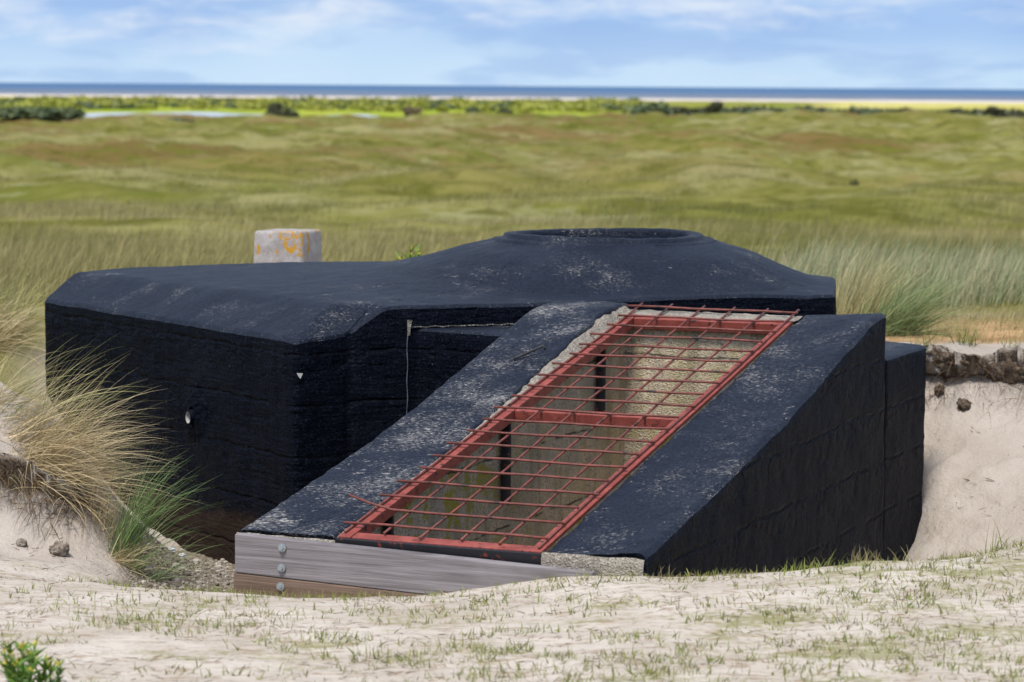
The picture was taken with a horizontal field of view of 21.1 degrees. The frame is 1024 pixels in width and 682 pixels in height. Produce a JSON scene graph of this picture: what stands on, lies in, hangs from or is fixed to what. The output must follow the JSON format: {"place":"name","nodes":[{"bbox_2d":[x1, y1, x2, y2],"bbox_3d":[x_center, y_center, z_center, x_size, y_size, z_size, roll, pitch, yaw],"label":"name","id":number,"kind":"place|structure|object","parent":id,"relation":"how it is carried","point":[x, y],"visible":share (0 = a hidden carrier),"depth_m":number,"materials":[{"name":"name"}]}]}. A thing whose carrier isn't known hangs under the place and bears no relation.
{"place":"outdoors","nodes":[
{"label":"outdoors","id":0,"kind":"place"},
{"bbox_2d":[85,112,263,116],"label":"pond","id":1,"kind":"structure","parent":0,"point":[211,114],"depth_m":660.90,"materials":[{"name":"liquid"}]},
{"bbox_2d":[129,519,235,591],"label":"gravel","id":2,"kind":"structure","parent":0,"point":[218,565],"depth_m":11.38,"materials":[{"name":"stone"}]},
{"bbox_2d":[326,114,377,116],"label":"pond","id":3,"kind":"structure","parent":0,"point":[364,115],"depth_m":656.12,"materials":[{"name":"liquid"}]},
{"bbox_2d":[0,238,1019,308],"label":"pale grass","id":4,"kind":"structure","parent":0,"point":[53,279],"depth_m":20.48,"materials":[{"name":"green plant"}]},
{"bbox_2d":[0,94,1023,681],"bbox_3d":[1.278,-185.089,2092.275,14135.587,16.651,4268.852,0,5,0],"label":"ground","id":5,"kind":"structure","parent":0,"point":[970,446],"depth_m":13.56,"materials":[{"name":"beige sand"}]},
{"bbox_2d":[16,538,27,546],"bbox_3d":[-1.959,0.809,10.965,0.052,0.048,0.043,0,5,0],"label":"clod","id":6,"kind":"object","parent":5,"relation":"on","point":[20,542],"visible":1,"depth_m":10.95,"materials":[{"name":"beige stone"}]},
{"bbox_2d":[0,257,58,377],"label":"marram tuft","id":7,"kind":"object","parent":5,"relation":"on","point":[20,322],"visible":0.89,"depth_m":15.14,"materials":[{"name":"beige plant"}]},
{"bbox_2d":[0,638,58,681],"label":"flowering weed","id":8,"kind":"object","parent":5,"relation":"on","point":[23,672],"visible":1,"depth_m":7.53,"materials":[{"name":"green plant"}]},
{"bbox_2d":[0,106,86,120],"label":"shrub","id":9,"kind":"object","parent":5,"relation":"on","point":[45,113],"visible":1,"depth_m":324.95,"materials":[{"name":"green plant"}]},
{"bbox_2d":[47,658,65,681],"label":"flowering weed","id":10,"kind":"object","parent":5,"relation":"on","point":[58,676],"visible":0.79,"depth_m":7.68,"materials":[{"name":"green plant"}]},
{"bbox_2d":[49,540,69,556],"bbox_3d":[-1.798,0.829,10.904,0.084,0.078,0.092,0,5,0],"label":"clod","id":11,"kind":"object","parent":5,"relation":"on","point":[58,548],"visible":1,"depth_m":10.88,"materials":[{"name":"beige stone"}]},
{"bbox_2d":[0,330,138,436],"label":"marram tuft","id":12,"kind":"object","parent":5,"relation":"on","point":[12,391],"visible":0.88,"depth_m":11.49,"materials":[{"name":"beige plant"}]},
{"bbox_2d":[0,441,147,546],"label":"sod edge","id":13,"kind":"object","parent":5,"relation":"on","point":[15,462],"visible":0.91,"depth_m":11.15,"materials":[{"name":"brown plant"}]},
{"bbox_2d":[0,343,201,541],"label":"marram tuft","id":14,"kind":"object","parent":5,"relation":"on","point":[64,447],"visible":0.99,"depth_m":11.26,"materials":[{"name":"beige plant"}]},
{"bbox_2d":[44,431,234,582],"bbox_3d":[-1.458,0.674,11.032,0.730,0.670,0.673,3,6,25],"label":"marram tuft","id":15,"kind":"object","parent":5,"relation":"on","point":[119,554],"visible":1,"depth_m":11.07,"materials":[{"name":"green plant"}]},
{"bbox_2d":[166,117,193,121],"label":"shrub","id":16,"kind":"object","parent":5,"relation":"on","point":[179,119],"visible":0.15,"depth_m":378.19,"materials":[{"name":"plant"}]},
{"bbox_2d":[264,102,299,116],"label":"shrub","id":17,"kind":"object","parent":5,"relation":"on","point":[271,109],"visible":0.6,"depth_m":467.74,"materials":[{"name":"green plant"}]},
{"bbox_2d":[253,229,321,262],"bbox_3d":[-1.452,-0.374,17.813,0.338,0.699,0.435,2,6,17],"label":"stone post","id":18,"kind":"object","parent":5,"relation":"on","point":[287,245],"visible":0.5,"depth_m":17.64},
{"bbox_2d":[0,95,659,113],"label":"shrub belt","id":19,"kind":"object","parent":5,"relation":"on","point":[461,103],"visible":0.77,"depth_m":821.33,"materials":[{"name":"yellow plant"}]},
{"bbox_2d":[394,242,423,259],"bbox_3d":[-0.667,-0.421,18.418,0.409,0.520,0.392,2,6,17],"label":"flowering weed","id":20,"kind":"object","parent":5,"relation":"on","point":[410,253],"visible":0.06,"depth_m":18.43,"materials":[{"name":"green plant"}]},
{"bbox_2d":[402,106,421,116],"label":"shrub","id":21,"kind":"object","parent":5,"relation":"on","point":[408,110],"visible":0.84,"depth_m":477.53,"materials":[{"name":"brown plant"}]},
{"bbox_2d":[234,533,595,597],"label":"wooden beam","id":22,"kind":"structure","parent":5,"relation":"on","point":[266,563],"depth_m":9.95,"materials":[{"name":"wood"}]},
{"bbox_2d":[465,106,481,112],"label":"shrub","id":23,"kind":"object","parent":5,"relation":"on","point":[471,109],"visible":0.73,"depth_m":487.84,"materials":[{"name":"green plant"}]},
{"bbox_2d":[45,228,925,576],"bbox_3d":[-0.265,0.899,12.736,4.465,2.648,6.318,0,5,0],"label":"bunker","id":24,"kind":"object","parent":5,"relation":"on","point":[303,400],"visible":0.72,"depth_m":12.60,"materials":[{"name":"black paint"}]},
{"bbox_2d":[335,302,798,564],"bbox_3d":[0.305,0.431,11.338,0.896,0.938,3.196,3,6,23],"label":"safety grate","id":25,"kind":"object","parent":24,"relation":"on","point":[519,408],"visible":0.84,"depth_m":11.11,"materials":[{"name":"red metal"}]},
{"bbox_2d":[496,109,513,112],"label":"shrub","id":26,"kind":"object","parent":5,"relation":"on","point":[504,110],"visible":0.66,"depth_m":478.22,"materials":[{"name":"green plant"}]},
{"bbox_2d":[0,95,1022,116],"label":"shrub belt","id":27,"kind":"object","parent":5,"relation":"on","point":[640,108],"visible":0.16,"depth_m":794.24,"materials":[{"name":"green plant"}]},
{"bbox_2d":[0,121,1023,294],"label":"meadow grass","id":28,"kind":"structure","parent":5,"relation":"on","point":[357,247],"depth_m":50.43,"materials":[{"name":"green plant"}]},
{"bbox_2d":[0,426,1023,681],"bbox_3d":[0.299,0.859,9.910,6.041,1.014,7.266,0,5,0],"label":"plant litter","id":29,"kind":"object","parent":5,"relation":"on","point":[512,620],"visible":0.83,"depth_m":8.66,"materials":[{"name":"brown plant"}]},
{"bbox_2d":[706,101,723,112],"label":"shrub","id":30,"kind":"object","parent":5,"relation":"on","point":[715,107],"visible":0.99,"depth_m":417.71,"materials":[{"name":"green plant"}]},
{"bbox_2d":[782,557,805,570],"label":"grass clump","id":31,"kind":"object","parent":5,"relation":"on","point":[795,567],"visible":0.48,"depth_m":9.75,"materials":[{"name":"green plant"}]},
{"bbox_2d":[800,554,843,568],"bbox_3d":[1.113,0.777,9.719,0.188,0.087,0.086,0,5,0],"label":"grass clump","id":32,"kind":"object","parent":5,"relation":"on","point":[820,565],"visible":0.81,"depth_m":9.71,"materials":[{"name":"green plant"}]},
{"bbox_2d":[661,105,1023,117],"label":"shrub belt","id":33,"kind":"object","parent":5,"relation":"on","point":[1012,112],"visible":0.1,"depth_m":502.58,"materials":[{"name":"green plant"}]},
{"bbox_2d":[848,178,859,185],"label":"shrub","id":34,"kind":"object","parent":5,"relation":"on","point":[851,183],"visible":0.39,"depth_m":95.93,"materials":[{"name":"green plant"}]},
{"bbox_2d":[851,547,879,562],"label":"grass clump","id":35,"kind":"object","parent":5,"relation":"on","point":[866,557],"visible":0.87,"depth_m":9.81,"materials":[{"name":"plant"}]},
{"bbox_2d":[828,237,943,314],"bbox_3d":[2.152,-0.332,15.854,0.674,0.620,0.803,3,6,23],"label":"marram tuft","id":36,"kind":"object","parent":5,"relation":"on","point":[856,301],"visible":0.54,"depth_m":15.82,"materials":[{"name":"green plant"}]},
{"bbox_2d":[888,544,918,560],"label":"grass clump","id":37,"kind":"object","parent":5,"relation":"on","point":[908,554],"visible":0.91,"depth_m":9.77,"materials":[{"name":"plant"}]},
{"bbox_2d":[900,107,912,110],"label":"shrub","id":38,"kind":"object","parent":5,"relation":"on","point":[905,108],"visible":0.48,"depth_m":417.90,"materials":[{"name":"green plant"}]},
{"bbox_2d":[857,259,988,339],"bbox_3d":[2.209,-0.199,14.759,0.730,0.577,0.935,0,5,0],"label":"marram tuft","id":39,"kind":"object","parent":5,"relation":"on","point":[897,322],"visible":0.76,"depth_m":14.72,"materials":[{"name":"green plant"}]},
{"bbox_2d":[934,384,944,395],"bbox_3d":[2.154,0.248,13.821,0.064,0.062,0.068,-3,6,-30],"label":"clod","id":40,"kind":"object","parent":5,"relation":"on","point":[937,389],"visible":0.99,"depth_m":13.80,"materials":[{"name":"brown soil"}]},
{"bbox_2d":[930,551,961,559],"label":"grass clump","id":41,"kind":"object","parent":5,"relation":"on","point":[946,557],"visible":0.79,"depth_m":9.80,"materials":[{"name":"plant"}]},
{"bbox_2d":[898,342,1023,423],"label":"sod edge","id":42,"kind":"object","parent":5,"relation":"on","point":[946,362],"visible":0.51,"depth_m":13.68,"materials":[{"name":"brown soil"}]},
{"bbox_2d":[908,328,945,345],"bbox_3d":[2.127,0.004,14.013,0.247,0.168,0.211,0,5,0],"label":"grass clump","id":43,"kind":"object","parent":42,"relation":"on","point":[925,343],"visible":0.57,"depth_m":14.03,"materials":[{"name":"green plant"}]},
{"bbox_2d":[945,325,982,346],"bbox_3d":[2.298,-0.042,13.938,0.245,0.162,0.269,0,5,0],"label":"grass clump","id":44,"kind":"object","parent":42,"relation":"on","point":[971,341],"visible":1,"depth_m":13.91,"materials":[{"name":"green plant"}]},
{"bbox_2d":[956,398,972,410],"bbox_3d":[2.246,0.315,13.647,0.077,0.065,0.075,4,6,32],"label":"clod","id":45,"kind":"object","parent":5,"relation":"on","point":[963,404],"visible":1,"depth_m":13.62,"materials":[{"name":"brown soil"}]},
{"bbox_2d":[984,105,1002,116],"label":"shrub","id":46,"kind":"object","parent":5,"relation":"on","point":[994,110],"visible":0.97,"depth_m":418.07,"materials":[{"name":"green plant"}]},
{"bbox_2d":[983,520,1015,553],"bbox_3d":[1.789,0.727,10.048,0.137,0.134,0.162,5,7,41],"label":"grass clump","id":47,"kind":"object","parent":5,"relation":"on","point":[997,545],"visible":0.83,"depth_m":10.07,"materials":[{"name":"green plant"}]},
{"bbox_2d":[999,329,1023,347],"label":"grass clump","id":48,"kind":"object","parent":5,"relation":"on","point":[1012,342],"visible":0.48,"depth_m":13.73,"materials":[{"name":"beige plant"}]},
{"bbox_2d":[0,537,1023,681],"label":"sand grass","id":49,"kind":"structure","parent":0,"point":[679,649],"depth_m":8.61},
{"bbox_2d":[0,82,1023,100],"bbox_3d":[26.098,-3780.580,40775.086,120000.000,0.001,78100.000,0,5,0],"label":"sea","id":50,"kind":"structure","parent":0,"point":[524,91],"depth_m":4543.02,"materials":[{"name":"liquid"}]},
{"bbox_2d":[0,0,1023,89],"label":"sky","id":51,"kind":"structure","parent":0,"point":[877,44],"materials":[{"name":"blue"}]},
{"bbox_2d":[751,225,1023,310],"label":"marram grass","id":52,"kind":"structure","parent":0,"point":[981,282],"depth_m":20.40,"materials":[{"name":"green plant"}]},
{"bbox_2d":[836,300,1023,343],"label":"dry grass","id":53,"kind":"structure","parent":0,"point":[1005,316],"depth_m":16.07,"materials":[{"name":"beige plant"}]}
]}

